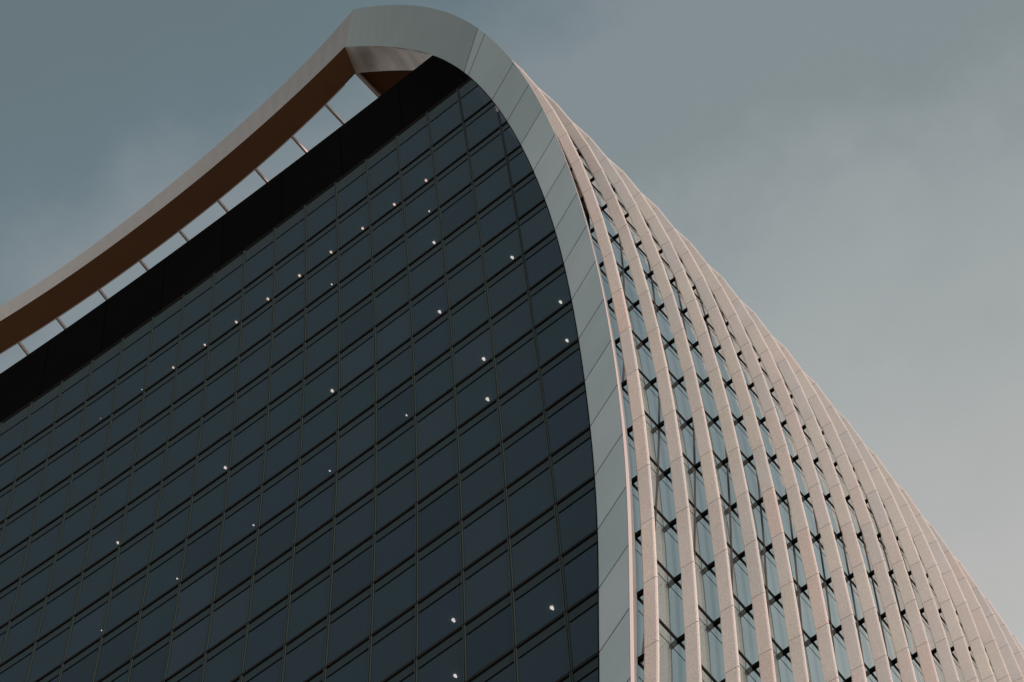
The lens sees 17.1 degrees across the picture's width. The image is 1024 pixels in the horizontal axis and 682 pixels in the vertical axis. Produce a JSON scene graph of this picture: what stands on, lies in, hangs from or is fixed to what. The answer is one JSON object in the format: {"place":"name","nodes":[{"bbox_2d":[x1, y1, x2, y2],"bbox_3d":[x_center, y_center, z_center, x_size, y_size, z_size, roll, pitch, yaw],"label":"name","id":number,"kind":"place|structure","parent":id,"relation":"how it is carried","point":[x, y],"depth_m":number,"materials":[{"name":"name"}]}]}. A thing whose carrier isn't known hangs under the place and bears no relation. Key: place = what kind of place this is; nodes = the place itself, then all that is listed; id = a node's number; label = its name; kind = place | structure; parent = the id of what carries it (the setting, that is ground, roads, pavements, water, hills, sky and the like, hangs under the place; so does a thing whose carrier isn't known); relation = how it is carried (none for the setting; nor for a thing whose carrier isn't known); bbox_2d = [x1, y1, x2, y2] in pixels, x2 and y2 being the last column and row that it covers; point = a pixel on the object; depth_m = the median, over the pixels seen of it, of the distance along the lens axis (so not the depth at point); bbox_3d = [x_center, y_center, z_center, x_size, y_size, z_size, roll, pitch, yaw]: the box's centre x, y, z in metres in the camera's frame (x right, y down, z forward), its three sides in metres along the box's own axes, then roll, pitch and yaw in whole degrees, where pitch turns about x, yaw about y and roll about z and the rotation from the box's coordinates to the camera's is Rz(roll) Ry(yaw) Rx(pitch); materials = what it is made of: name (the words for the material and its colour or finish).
{"place":"outdoors","nodes":[
{"label":"outdoors","id":0,"kind":"place"},
{"bbox_2d":[0,5,1023,681],"bbox_3d":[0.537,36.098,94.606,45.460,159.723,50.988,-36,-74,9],"label":"office tower","id":1,"kind":"structure","parent":0,"point":[454,351],"depth_m":116.86,"materials":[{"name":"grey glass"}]},
{"bbox_2d":[38,667,60,681],"bbox_3d":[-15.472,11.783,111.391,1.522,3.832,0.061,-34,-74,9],"label":"window","id":2,"kind":"structure","parent":1,"relation":"in","point":[52,677],"depth_m":112.79,"materials":[{"name":"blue glass"}]},
{"bbox_2d":[60,640,99,681],"bbox_3d":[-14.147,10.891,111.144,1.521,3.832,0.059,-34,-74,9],"label":"window","id":3,"kind":"structure","parent":1,"relation":"in","point":[80,668],"depth_m":111.78,"materials":[{"name":"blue glass"}]},
{"bbox_2d":[65,594,108,659],"bbox_3d":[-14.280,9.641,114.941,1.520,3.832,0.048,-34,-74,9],"label":"window","id":4,"kind":"structure","parent":1,"relation":"in","point":[87,627],"depth_m":114.96,"materials":[{"name":"blue glass"}]},
{"bbox_2d":[101,662,129,681],"bbox_3d":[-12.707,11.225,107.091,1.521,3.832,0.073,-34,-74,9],"label":"window","id":5,"kind":"structure","parent":1,"relation":"in","point":[120,675],"depth_m":108.42,"materials":[{"name":"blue glass"}]},
{"bbox_2d":[94,614,138,681],"bbox_3d":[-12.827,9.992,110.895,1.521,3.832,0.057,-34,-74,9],"label":"window","id":6,"kind":"structure","parent":1,"relation":"in","point":[116,648],"depth_m":110.92,"materials":[{"name":"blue glass"}]},
{"bbox_2d":[104,568,146,633],"bbox_3d":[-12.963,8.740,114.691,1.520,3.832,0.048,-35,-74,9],"label":"window","id":7,"kind":"structure","parent":1,"relation":"in","point":[126,599],"depth_m":114.71,"materials":[{"name":"blue glass"}]},
{"bbox_2d":[129,635,169,681],"bbox_3d":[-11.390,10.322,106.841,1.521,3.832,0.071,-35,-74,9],"label":"window","id":8,"kind":"structure","parent":1,"relation":"in","point":[149,666],"depth_m":107.31,"materials":[{"name":"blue glass"}]},
{"bbox_2d":[134,587,177,654],"bbox_3d":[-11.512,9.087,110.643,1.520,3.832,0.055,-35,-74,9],"label":"window","id":9,"kind":"structure","parent":1,"relation":"in","point":[156,621],"depth_m":110.66,"materials":[{"name":"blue glass"}]},
{"bbox_2d":[143,541,184,606],"bbox_3d":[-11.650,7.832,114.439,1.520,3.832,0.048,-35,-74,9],"label":"window","id":10,"kind":"structure","parent":1,"relation":"in","point":[164,574],"depth_m":114.46,"materials":[{"name":"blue glass"}]},
{"bbox_2d":[151,499,190,560],"bbox_3d":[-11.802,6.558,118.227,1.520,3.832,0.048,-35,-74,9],"label":"window","id":11,"kind":"structure","parent":1,"relation":"in","point":[171,529],"depth_m":118.26,"materials":[{"name":"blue glass"}]},
{"bbox_2d":[167,656,203,681],"bbox_3d":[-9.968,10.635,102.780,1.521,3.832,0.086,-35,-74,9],"label":"window","id":12,"kind":"structure","parent":1,"relation":"in","point":[192,673],"depth_m":103.96,"materials":[{"name":"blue glass"}]},
{"bbox_2d":[166,606,210,677],"bbox_3d":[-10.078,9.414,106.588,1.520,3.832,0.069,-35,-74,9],"label":"window","id":13,"kind":"structure","parent":1,"relation":"in","point":[189,640],"depth_m":106.61,"materials":[{"name":"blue glass"}]},
{"bbox_2d":[174,559,216,627],"bbox_3d":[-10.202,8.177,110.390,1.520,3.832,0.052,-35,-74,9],"label":"window","id":14,"kind":"structure","parent":1,"relation":"in","point":[196,593],"depth_m":110.39,"materials":[{"name":"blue glass"}]},
{"bbox_2d":[182,515,222,579],"bbox_3d":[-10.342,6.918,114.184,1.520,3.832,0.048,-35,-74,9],"label":"window","id":15,"kind":"structure","parent":1,"relation":"in","point":[203,546],"depth_m":114.21,"materials":[{"name":"blue glass"}]},
{"bbox_2d":[188,473,226,535],"bbox_3d":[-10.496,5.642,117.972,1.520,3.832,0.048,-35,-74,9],"label":"window","id":16,"kind":"structure","parent":1,"relation":"in","point":[208,503],"depth_m":118.00,"materials":[{"name":"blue glass"}]},
{"bbox_2d":[203,627,245,681],"bbox_3d":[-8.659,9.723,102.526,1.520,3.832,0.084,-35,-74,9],"label":"window","id":17,"kind":"structure","parent":1,"relation":"in","point":[223,663],"depth_m":102.82,"materials":[{"name":"blue glass"}]},
{"bbox_2d":[208,578,250,648],"bbox_3d":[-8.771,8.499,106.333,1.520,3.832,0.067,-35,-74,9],"label":"window","id":18,"kind":"structure","parent":1,"relation":"in","point":[230,612],"depth_m":106.35,"materials":[{"name":"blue glass"}]},
{"bbox_2d":[215,532,255,598],"bbox_3d":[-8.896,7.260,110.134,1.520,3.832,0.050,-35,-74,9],"label":"window","id":19,"kind":"structure","parent":1,"relation":"in","point":[236,564],"depth_m":110.15,"materials":[{"name":"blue glass"}]},
{"bbox_2d":[221,488,259,552],"bbox_3d":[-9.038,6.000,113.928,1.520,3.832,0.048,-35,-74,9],"label":"window","id":20,"kind":"structure","parent":1,"relation":"in","point":[241,519],"depth_m":113.95,"materials":[{"name":"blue glass"}]},
{"bbox_2d":[226,447,263,508],"bbox_3d":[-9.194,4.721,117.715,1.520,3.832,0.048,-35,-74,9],"label":"window","id":21,"kind":"structure","parent":1,"relation":"in","point":[245,477],"depth_m":117.74,"materials":[{"name":"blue glass"}]},
{"bbox_2d":[242,649,282,681],"bbox_3d":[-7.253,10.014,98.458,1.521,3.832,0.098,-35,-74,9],"label":"window","id":22,"kind":"structure","parent":1,"relation":"in","point":[269,670],"depth_m":99.51,"materials":[{"name":"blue glass"}]},
{"bbox_2d":[243,597,287,671],"bbox_3d":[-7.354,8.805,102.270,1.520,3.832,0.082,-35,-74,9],"label":"window","id":23,"kind":"structure","parent":1,"relation":"in","point":[266,634],"depth_m":102.27,"materials":[{"name":"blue glass"}]},
{"bbox_2d":[250,549,291,619],"bbox_3d":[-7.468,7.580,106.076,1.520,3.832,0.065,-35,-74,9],"label":"window","id":24,"kind":"structure","parent":1,"relation":"in","point":[271,584],"depth_m":106.09,"materials":[{"name":"blue glass"}]},
{"bbox_2d":[255,503,295,570],"bbox_3d":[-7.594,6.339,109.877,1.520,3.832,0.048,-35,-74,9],"label":"window","id":25,"kind":"structure","parent":1,"relation":"in","point":[276,536],"depth_m":109.88,"materials":[{"name":"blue glass"}]},
{"bbox_2d":[260,461,297,524],"bbox_3d":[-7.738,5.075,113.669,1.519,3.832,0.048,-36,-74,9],"label":"window","id":26,"kind":"structure","parent":1,"relation":"in","point":[279,492],"depth_m":113.68,"materials":[{"name":"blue glass"}]},
{"bbox_2d":[264,420,300,481],"bbox_3d":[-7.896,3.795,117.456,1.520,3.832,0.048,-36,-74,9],"label":"window","id":27,"kind":"structure","parent":1,"relation":"in","point":[282,450],"depth_m":117.49,"materials":[{"name":"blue glass"}]},
{"bbox_2d":[267,382,301,440],"bbox_3d":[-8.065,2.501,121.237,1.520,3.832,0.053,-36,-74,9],"label":"window","id":28,"kind":"structure","parent":1,"relation":"in","point":[286,409],"depth_m":121.27,"materials":[{"name":"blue glass"}]},
{"bbox_2d":[283,618,326,681],"bbox_3d":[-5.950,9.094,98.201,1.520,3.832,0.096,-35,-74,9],"label":"window","id":29,"kind":"structure","parent":1,"relation":"in","point":[305,655],"depth_m":98.33,"materials":[{"name":"blue glass"}]},
{"bbox_2d":[287,568,329,641],"bbox_3d":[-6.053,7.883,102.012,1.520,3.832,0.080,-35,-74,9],"label":"window","id":30,"kind":"structure","parent":1,"relation":"in","point":[309,604],"depth_m":102.02,"materials":[{"name":"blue glass"}]},
{"bbox_2d":[292,520,332,589],"bbox_3d":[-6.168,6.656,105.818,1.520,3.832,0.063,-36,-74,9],"label":"window","id":31,"kind":"structure","parent":1,"relation":"in","point":[313,554],"depth_m":105.83,"materials":[{"name":"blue glass"}]},
{"bbox_2d":[296,476,334,541],"bbox_3d":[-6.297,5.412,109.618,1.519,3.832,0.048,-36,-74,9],"label":"window","id":32,"kind":"structure","parent":1,"relation":"in","point":[315,508],"depth_m":109.64,"materials":[{"name":"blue glass"}]},
{"bbox_2d":[299,434,335,496],"bbox_3d":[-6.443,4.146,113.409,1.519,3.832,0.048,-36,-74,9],"label":"window","id":33,"kind":"structure","parent":1,"relation":"in","point":[318,464],"depth_m":113.43,"materials":[{"name":"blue glass"}]},
{"bbox_2d":[301,394,336,454],"bbox_3d":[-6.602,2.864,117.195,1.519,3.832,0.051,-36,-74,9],"label":"window","id":34,"kind":"structure","parent":1,"relation":"in","point":[321,422],"depth_m":117.20,"materials":[{"name":"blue glass"}]},
{"bbox_2d":[303,356,337,414],"bbox_3d":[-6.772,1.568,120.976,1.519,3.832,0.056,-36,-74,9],"label":"window","id":35,"kind":"structure","parent":1,"relation":"in","point":[322,383],"depth_m":121.01,"materials":[{"name":"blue glass"}]},
{"bbox_2d":[326,640,368,681],"bbox_3d":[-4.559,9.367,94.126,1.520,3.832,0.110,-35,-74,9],"label":"window","id":36,"kind":"structure","parent":1,"relation":"in","point":[353,667],"depth_m":94.98,"materials":[{"name":"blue glass"}]},
{"bbox_2d":[327,587,370,663],"bbox_3d":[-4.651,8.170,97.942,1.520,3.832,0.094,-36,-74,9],"label":"window","id":37,"kind":"structure","parent":1,"relation":"in","point":[350,624],"depth_m":97.95,"materials":[{"name":"blue glass"}]},
{"bbox_2d":[331,537,372,610],"bbox_3d":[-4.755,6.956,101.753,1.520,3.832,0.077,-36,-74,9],"label":"window","id":38,"kind":"structure","parent":1,"relation":"in","point":[353,572],"depth_m":101.77,"materials":[{"name":"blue glass"}]},
{"bbox_2d":[334,491,373,560],"bbox_3d":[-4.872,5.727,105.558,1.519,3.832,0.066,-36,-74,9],"label":"window","id":39,"kind":"structure","parent":1,"relation":"in","point":[354,525],"depth_m":105.57,"materials":[{"name":"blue glass"}]},
{"bbox_2d":[336,447,373,513],"bbox_3d":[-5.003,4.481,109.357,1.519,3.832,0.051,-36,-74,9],"label":"window","id":40,"kind":"structure","parent":1,"relation":"in","point":[357,478],"depth_m":109.38,"materials":[{"name":"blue glass"}]},
{"bbox_2d":[338,406,373,468],"bbox_3d":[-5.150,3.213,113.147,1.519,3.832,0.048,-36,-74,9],"label":"window","id":41,"kind":"structure","parent":1,"relation":"in","point":[356,437],"depth_m":113.15,"materials":[{"name":"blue glass"}]},
{"bbox_2d":[340,294,372,350],"bbox_3d":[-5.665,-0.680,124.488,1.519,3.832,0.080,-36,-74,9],"label":"window","id":42,"kind":"structure","parent":1,"relation":"in","point":[359,319],"depth_m":124.51,"materials":[{"name":"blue glass"}]},
{"bbox_2d":[339,367,373,427],"bbox_3d":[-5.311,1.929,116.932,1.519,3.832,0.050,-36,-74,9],"label":"window","id":43,"kind":"structure","parent":1,"relation":"in","point":[358,395],"depth_m":116.94,"materials":[{"name":"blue glass"}]},
{"bbox_2d":[340,330,373,387],"bbox_3d":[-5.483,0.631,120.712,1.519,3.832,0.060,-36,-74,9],"label":"window","id":44,"kind":"structure","parent":1,"relation":"in","point":[359,356],"depth_m":120.74,"materials":[{"name":"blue glass"}]},
{"bbox_2d":[375,268,408,323],"bbox_3d":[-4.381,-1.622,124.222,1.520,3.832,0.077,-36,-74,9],"label":"window","id":45,"kind":"structure","parent":1,"relation":"in","point":[394,293],"depth_m":124.24,"materials":[{"name":"blue glass"}]},
{"bbox_2d":[370,607,414,681],"bbox_3d":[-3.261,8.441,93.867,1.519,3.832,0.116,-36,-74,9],"label":"window","id":46,"kind":"structure","parent":1,"relation":"in","point":[393,647],"depth_m":93.90,"materials":[{"name":"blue glass"}]},
{"bbox_2d":[376,303,410,361],"bbox_3d":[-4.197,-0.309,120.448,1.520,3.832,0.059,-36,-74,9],"label":"window","id":47,"kind":"structure","parent":1,"relation":"in","point":[395,329],"depth_m":120.48,"materials":[{"name":"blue glass"}]},
{"bbox_2d":[373,556,414,631],"bbox_3d":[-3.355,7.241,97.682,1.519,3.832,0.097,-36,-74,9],"label":"window","id":48,"kind":"structure","parent":1,"relation":"in","point":[394,593],"depth_m":97.68,"materials":[{"name":"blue glass"}]},
{"bbox_2d":[377,340,411,399],"bbox_3d":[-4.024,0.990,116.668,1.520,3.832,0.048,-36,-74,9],"label":"window","id":49,"kind":"structure","parent":1,"relation":"in","point":[396,367],"depth_m":116.69,"materials":[{"name":"blue glass"}]},
{"bbox_2d":[377,378,412,440],"bbox_3d":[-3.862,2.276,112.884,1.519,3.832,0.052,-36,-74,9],"label":"window","id":50,"kind":"structure","parent":1,"relation":"in","point":[397,407],"depth_m":112.90,"materials":[{"name":"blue glass"}]},
{"bbox_2d":[375,507,414,579],"bbox_3d":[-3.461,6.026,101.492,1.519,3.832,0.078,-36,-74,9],"label":"window","id":51,"kind":"structure","parent":1,"relation":"in","point":[396,541],"depth_m":101.50,"materials":[{"name":"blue glass"}]},
{"bbox_2d":[377,418,413,483],"bbox_3d":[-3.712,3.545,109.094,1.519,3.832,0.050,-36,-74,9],"label":"window","id":52,"kind":"structure","parent":1,"relation":"in","point":[395,451],"depth_m":109.11,"materials":[{"name":"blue glass"}]},
{"bbox_2d":[376,461,414,530],"bbox_3d":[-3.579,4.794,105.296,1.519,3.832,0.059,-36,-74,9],"label":"window","id":53,"kind":"structure","parent":1,"relation":"in","point":[397,494],"depth_m":105.31,"materials":[{"name":"blue glass"}]},
{"bbox_2d":[409,243,443,297],"bbox_3d":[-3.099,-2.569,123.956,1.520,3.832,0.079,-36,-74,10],"label":"window","id":54,"kind":"structure","parent":1,"relation":"in","point":[430,266],"depth_m":124.00,"materials":[{"name":"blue glass"}]},
{"bbox_2d":[411,276,446,333],"bbox_3d":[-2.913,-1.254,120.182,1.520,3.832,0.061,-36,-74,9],"label":"window","id":55,"kind":"structure","parent":1,"relation":"in","point":[431,303],"depth_m":120.21,"materials":[{"name":"blue glass"}]},
{"bbox_2d":[413,312,449,371],"bbox_3d":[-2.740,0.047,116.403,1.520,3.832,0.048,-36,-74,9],"label":"window","id":56,"kind":"structure","parent":1,"relation":"in","point":[434,339],"depth_m":116.43,"materials":[{"name":"blue glass"}]},
{"bbox_2d":[415,350,452,412],"bbox_3d":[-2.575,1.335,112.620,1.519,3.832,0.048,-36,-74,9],"label":"window","id":57,"kind":"structure","parent":1,"relation":"in","point":[434,380],"depth_m":112.65,"materials":[{"name":"blue glass"}]},
{"bbox_2d":[416,390,454,455],"bbox_3d":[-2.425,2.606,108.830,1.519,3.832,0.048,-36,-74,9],"label":"window","id":58,"kind":"structure","parent":1,"relation":"in","point":[435,422],"depth_m":108.84,"materials":[{"name":"blue glass"}]},
{"bbox_2d":[417,431,456,500],"bbox_3d":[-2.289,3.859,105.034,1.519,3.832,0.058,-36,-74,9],"label":"window","id":59,"kind":"structure","parent":1,"relation":"in","point":[437,465],"depth_m":105.03,"materials":[{"name":"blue glass"}]},
{"bbox_2d":[418,476,458,548],"bbox_3d":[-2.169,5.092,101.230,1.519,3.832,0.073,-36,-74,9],"label":"window","id":60,"kind":"structure","parent":1,"relation":"in","point":[439,511],"depth_m":101.23,"materials":[{"name":"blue glass"}]},
{"bbox_2d":[418,523,460,599],"bbox_3d":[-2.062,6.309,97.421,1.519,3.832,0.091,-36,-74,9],"label":"window","id":61,"kind":"structure","parent":1,"relation":"in","point":[440,560],"depth_m":97.42,"materials":[{"name":"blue glass"}]},
{"bbox_2d":[418,574,461,654],"bbox_3d":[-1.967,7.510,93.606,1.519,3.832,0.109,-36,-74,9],"label":"window","id":62,"kind":"structure","parent":1,"relation":"in","point":[440,614],"depth_m":93.62,"materials":[{"name":"blue glass"}]},
{"bbox_2d":[417,629,462,681],"bbox_3d":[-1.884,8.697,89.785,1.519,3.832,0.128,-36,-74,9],"label":"window","id":63,"kind":"structure","parent":1,"relation":"in","point":[444,663],"depth_m":90.34,"materials":[{"name":"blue glass"}]},
{"bbox_2d":[440,184,475,237],"bbox_3d":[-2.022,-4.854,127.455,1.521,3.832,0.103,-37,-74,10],"label":"window","id":64,"kind":"structure","parent":1,"relation":"in","point":[459,209],"depth_m":127.48,"materials":[{"name":"blue glass"}]},
{"bbox_2d":[444,216,479,270],"bbox_3d":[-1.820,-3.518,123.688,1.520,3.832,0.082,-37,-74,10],"label":"window","id":65,"kind":"structure","parent":1,"relation":"in","point":[464,241],"depth_m":123.73,"materials":[{"name":"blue glass"}]},
{"bbox_2d":[447,250,483,306],"bbox_3d":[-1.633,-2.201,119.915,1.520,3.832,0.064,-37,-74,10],"label":"window","id":66,"kind":"structure","parent":1,"relation":"in","point":[466,277],"depth_m":119.95,"materials":[{"name":"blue glass"}]},
{"bbox_2d":[450,285,487,343],"bbox_3d":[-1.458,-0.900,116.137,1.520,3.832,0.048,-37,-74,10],"label":"window","id":67,"kind":"structure","parent":1,"relation":"in","point":[472,311],"depth_m":116.17,"materials":[{"name":"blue glass"}]},
{"bbox_2d":[453,321,491,383],"bbox_3d":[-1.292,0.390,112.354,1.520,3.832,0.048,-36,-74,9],"label":"window","id":68,"kind":"structure","parent":1,"relation":"in","point":[475,350],"depth_m":112.38,"materials":[{"name":"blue glass"}]},
{"bbox_2d":[456,360,495,425],"bbox_3d":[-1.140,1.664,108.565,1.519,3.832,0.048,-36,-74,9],"label":"window","id":69,"kind":"structure","parent":1,"relation":"in","point":[477,391],"depth_m":108.58,"materials":[{"name":"blue glass"}]},
{"bbox_2d":[458,401,499,469],"bbox_3d":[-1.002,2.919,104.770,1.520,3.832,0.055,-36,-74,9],"label":"window","id":70,"kind":"structure","parent":1,"relation":"in","point":[480,434],"depth_m":104.77,"materials":[{"name":"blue glass"}]},
{"bbox_2d":[461,446,503,516],"bbox_3d":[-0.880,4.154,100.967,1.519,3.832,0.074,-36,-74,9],"label":"window","id":71,"kind":"structure","parent":1,"relation":"in","point":[482,480],"depth_m":100.98,"materials":[{"name":"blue glass"}]},
{"bbox_2d":[463,492,506,567],"bbox_3d":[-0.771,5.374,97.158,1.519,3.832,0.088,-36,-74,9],"label":"window","id":72,"kind":"structure","parent":1,"relation":"in","point":[485,528],"depth_m":97.16,"materials":[{"name":"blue glass"}]},
{"bbox_2d":[464,542,509,620],"bbox_3d":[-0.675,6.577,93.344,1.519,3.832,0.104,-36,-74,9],"label":"window","id":73,"kind":"structure","parent":1,"relation":"in","point":[488,579],"depth_m":93.35,"materials":[{"name":"blue glass"}]},
{"bbox_2d":[466,594,512,678],"bbox_3d":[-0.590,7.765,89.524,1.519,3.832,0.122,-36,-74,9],"label":"window","id":74,"kind":"structure","parent":1,"relation":"in","point":[489,636],"depth_m":89.53,"materials":[{"name":"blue glass"}]},
{"bbox_2d":[474,159,509,210],"bbox_3d":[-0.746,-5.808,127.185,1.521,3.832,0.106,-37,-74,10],"label":"window","id":75,"kind":"structure","parent":1,"relation":"in","point":[493,183],"depth_m":127.22,"materials":[{"name":"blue glass"}]},
{"bbox_2d":[471,652,514,681],"bbox_3d":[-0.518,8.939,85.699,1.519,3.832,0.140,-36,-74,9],"label":"window","id":76,"kind":"structure","parent":1,"relation":"in","point":[502,671],"depth_m":86.88,"materials":[{"name":"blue glass"}]},
{"bbox_2d":[478,190,515,244],"bbox_3d":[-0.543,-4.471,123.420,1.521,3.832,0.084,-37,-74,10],"label":"window","id":77,"kind":"structure","parent":1,"relation":"in","point":[500,214],"depth_m":123.46,"materials":[{"name":"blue glass"}]},
{"bbox_2d":[483,223,520,278],"bbox_3d":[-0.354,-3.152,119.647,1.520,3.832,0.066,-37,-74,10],"label":"window","id":78,"kind":"structure","parent":1,"relation":"in","point":[502,250],"depth_m":119.69,"materials":[{"name":"blue glass"}]},
{"bbox_2d":[487,257,526,315],"bbox_3d":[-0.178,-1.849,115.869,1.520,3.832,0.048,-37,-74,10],"label":"window","id":79,"kind":"structure","parent":1,"relation":"in","point":[510,283],"depth_m":115.89,"materials":[{"name":"blue glass"}]},
{"bbox_2d":[502,123,519,153],"bbox_3d":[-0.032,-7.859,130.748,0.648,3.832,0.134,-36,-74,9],"label":"window","id":80,"kind":"structure","parent":1,"relation":"in","point":[511,142],"depth_m":130.46,"materials":[{"name":"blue glass"}]},
{"bbox_2d":[491,293,531,354],"bbox_3d":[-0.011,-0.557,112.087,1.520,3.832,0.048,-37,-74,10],"label":"window","id":81,"kind":"structure","parent":1,"relation":"in","point":[514,321],"depth_m":112.11,"materials":[{"name":"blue glass"}]},
{"bbox_2d":[495,331,536,395],"bbox_3d":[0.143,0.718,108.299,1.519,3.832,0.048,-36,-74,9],"label":"window","id":82,"kind":"structure","parent":1,"relation":"in","point":[518,361],"depth_m":108.31,"materials":[{"name":"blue glass"}]},
{"bbox_2d":[508,147,531,184],"bbox_3d":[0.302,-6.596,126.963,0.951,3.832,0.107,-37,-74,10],"label":"window","id":83,"kind":"structure","parent":1,"relation":"in","point":[519,166],"depth_m":126.85,"materials":[{"name":"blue glass"}]},
{"bbox_2d":[499,371,542,438],"bbox_3d":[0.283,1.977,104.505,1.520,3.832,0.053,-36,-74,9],"label":"window","id":84,"kind":"structure","parent":1,"relation":"in","point":[522,403],"depth_m":104.52,"materials":[{"name":"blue glass"}]},
{"bbox_2d":[503,414,547,484],"bbox_3d":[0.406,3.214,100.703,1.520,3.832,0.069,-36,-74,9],"label":"window","id":85,"kind":"structure","parent":1,"relation":"in","point":[526,448],"depth_m":100.71,"materials":[{"name":"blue glass"}]},
{"bbox_2d":[513,173,543,217],"bbox_3d":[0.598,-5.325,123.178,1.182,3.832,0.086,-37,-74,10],"label":"window","id":86,"kind":"structure","parent":1,"relation":"in","point":[527,193],"depth_m":123.12,"materials":[{"name":"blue glass"}]},
{"bbox_2d":[507,459,552,534],"bbox_3d":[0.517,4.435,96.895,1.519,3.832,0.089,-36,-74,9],"label":"window","id":87,"kind":"structure","parent":1,"relation":"in","point":[531,495],"depth_m":96.90,"materials":[{"name":"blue glass"}]},
{"bbox_2d":[511,508,558,586],"bbox_3d":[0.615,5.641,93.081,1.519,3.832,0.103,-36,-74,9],"label":"window","id":88,"kind":"structure","parent":1,"relation":"in","point":[536,545],"depth_m":93.08,"materials":[{"name":"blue glass"}]},
{"bbox_2d":[519,201,553,251],"bbox_3d":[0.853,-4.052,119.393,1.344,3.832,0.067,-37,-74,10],"label":"window","id":89,"kind":"structure","parent":1,"relation":"in","point":[535,225],"depth_m":119.37,"materials":[{"name":"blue glass"}]},
{"bbox_2d":[514,560,563,643],"bbox_3d":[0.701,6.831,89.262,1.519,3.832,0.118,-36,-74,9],"label":"window","id":90,"kind":"structure","parent":1,"relation":"in","point":[540,600],"depth_m":89.27,"materials":[{"name":"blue glass"}]},
{"bbox_2d":[517,616,568,681],"bbox_3d":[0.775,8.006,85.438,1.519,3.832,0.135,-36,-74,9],"label":"window","id":91,"kind":"structure","parent":1,"relation":"in","point":[544,658],"depth_m":85.70,"materials":[{"name":"blue glass"}]},
{"bbox_2d":[524,232,562,287],"bbox_3d":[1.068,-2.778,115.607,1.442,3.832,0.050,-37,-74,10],"label":"window","id":92,"kind":"structure","parent":1,"relation":"in","point":[544,257],"depth_m":115.61,"materials":[{"name":"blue glass"}]},
{"bbox_2d":[530,266,569,324],"bbox_3d":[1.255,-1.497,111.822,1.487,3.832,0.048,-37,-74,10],"label":"window","id":93,"kind":"structure","parent":1,"relation":"in","point":[552,293],"depth_m":111.83,"materials":[{"name":"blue glass"}]},
{"bbox_2d":[535,303,576,365],"bbox_3d":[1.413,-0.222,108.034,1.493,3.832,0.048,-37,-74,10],"label":"window","id":94,"kind":"structure","parent":1,"relation":"in","point":[557,332],"depth_m":108.05,"materials":[{"name":"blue glass"}]},
{"bbox_2d":[541,342,583,407],"bbox_3d":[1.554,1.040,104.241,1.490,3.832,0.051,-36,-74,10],"label":"window","id":95,"kind":"structure","parent":1,"relation":"in","point":[563,373],"depth_m":104.26,"materials":[{"name":"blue glass"}]},
{"bbox_2d":[546,384,588,452],"bbox_3d":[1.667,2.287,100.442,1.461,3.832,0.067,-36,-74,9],"label":"window","id":96,"kind":"structure","parent":1,"relation":"in","point":[566,419],"depth_m":100.47,"materials":[{"name":"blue glass"}]},
{"bbox_2d":[552,429,593,500],"bbox_3d":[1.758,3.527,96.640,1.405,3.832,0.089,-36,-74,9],"label":"window","id":97,"kind":"structure","parent":1,"relation":"in","point":[573,464],"depth_m":96.69,"materials":[{"name":"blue glass"}]},
{"bbox_2d":[557,479,595,552],"bbox_3d":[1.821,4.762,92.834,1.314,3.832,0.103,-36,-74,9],"label":"window","id":98,"kind":"structure","parent":1,"relation":"in","point":[577,513],"depth_m":92.89,"materials":[{"name":"blue glass"}]},
{"bbox_2d":[562,533,597,608],"bbox_3d":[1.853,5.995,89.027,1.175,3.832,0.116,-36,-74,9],"label":"window","id":99,"kind":"structure","parent":1,"relation":"in","point":[580,564],"depth_m":89.12,"materials":[{"name":"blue glass"}]},
{"bbox_2d":[568,592,597,668],"bbox_3d":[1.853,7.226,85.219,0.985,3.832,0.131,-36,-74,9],"label":"window","id":100,"kind":"structure","parent":1,"relation":"in","point":[583,619],"depth_m":85.33,"materials":[{"name":"blue glass"}]},
{"bbox_2d":[573,657,597,681],"bbox_3d":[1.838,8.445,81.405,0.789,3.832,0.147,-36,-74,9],"label":"window","id":101,"kind":"structure","parent":1,"relation":"in","point":[589,672],"depth_m":82.74,"materials":[{"name":"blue glass"}]},
{"bbox_2d":[0,0,1023,647],"label":"sky","id":102,"kind":"structure","parent":0,"point":[852,171],"materials":[{"name":"grey"}]}
]}

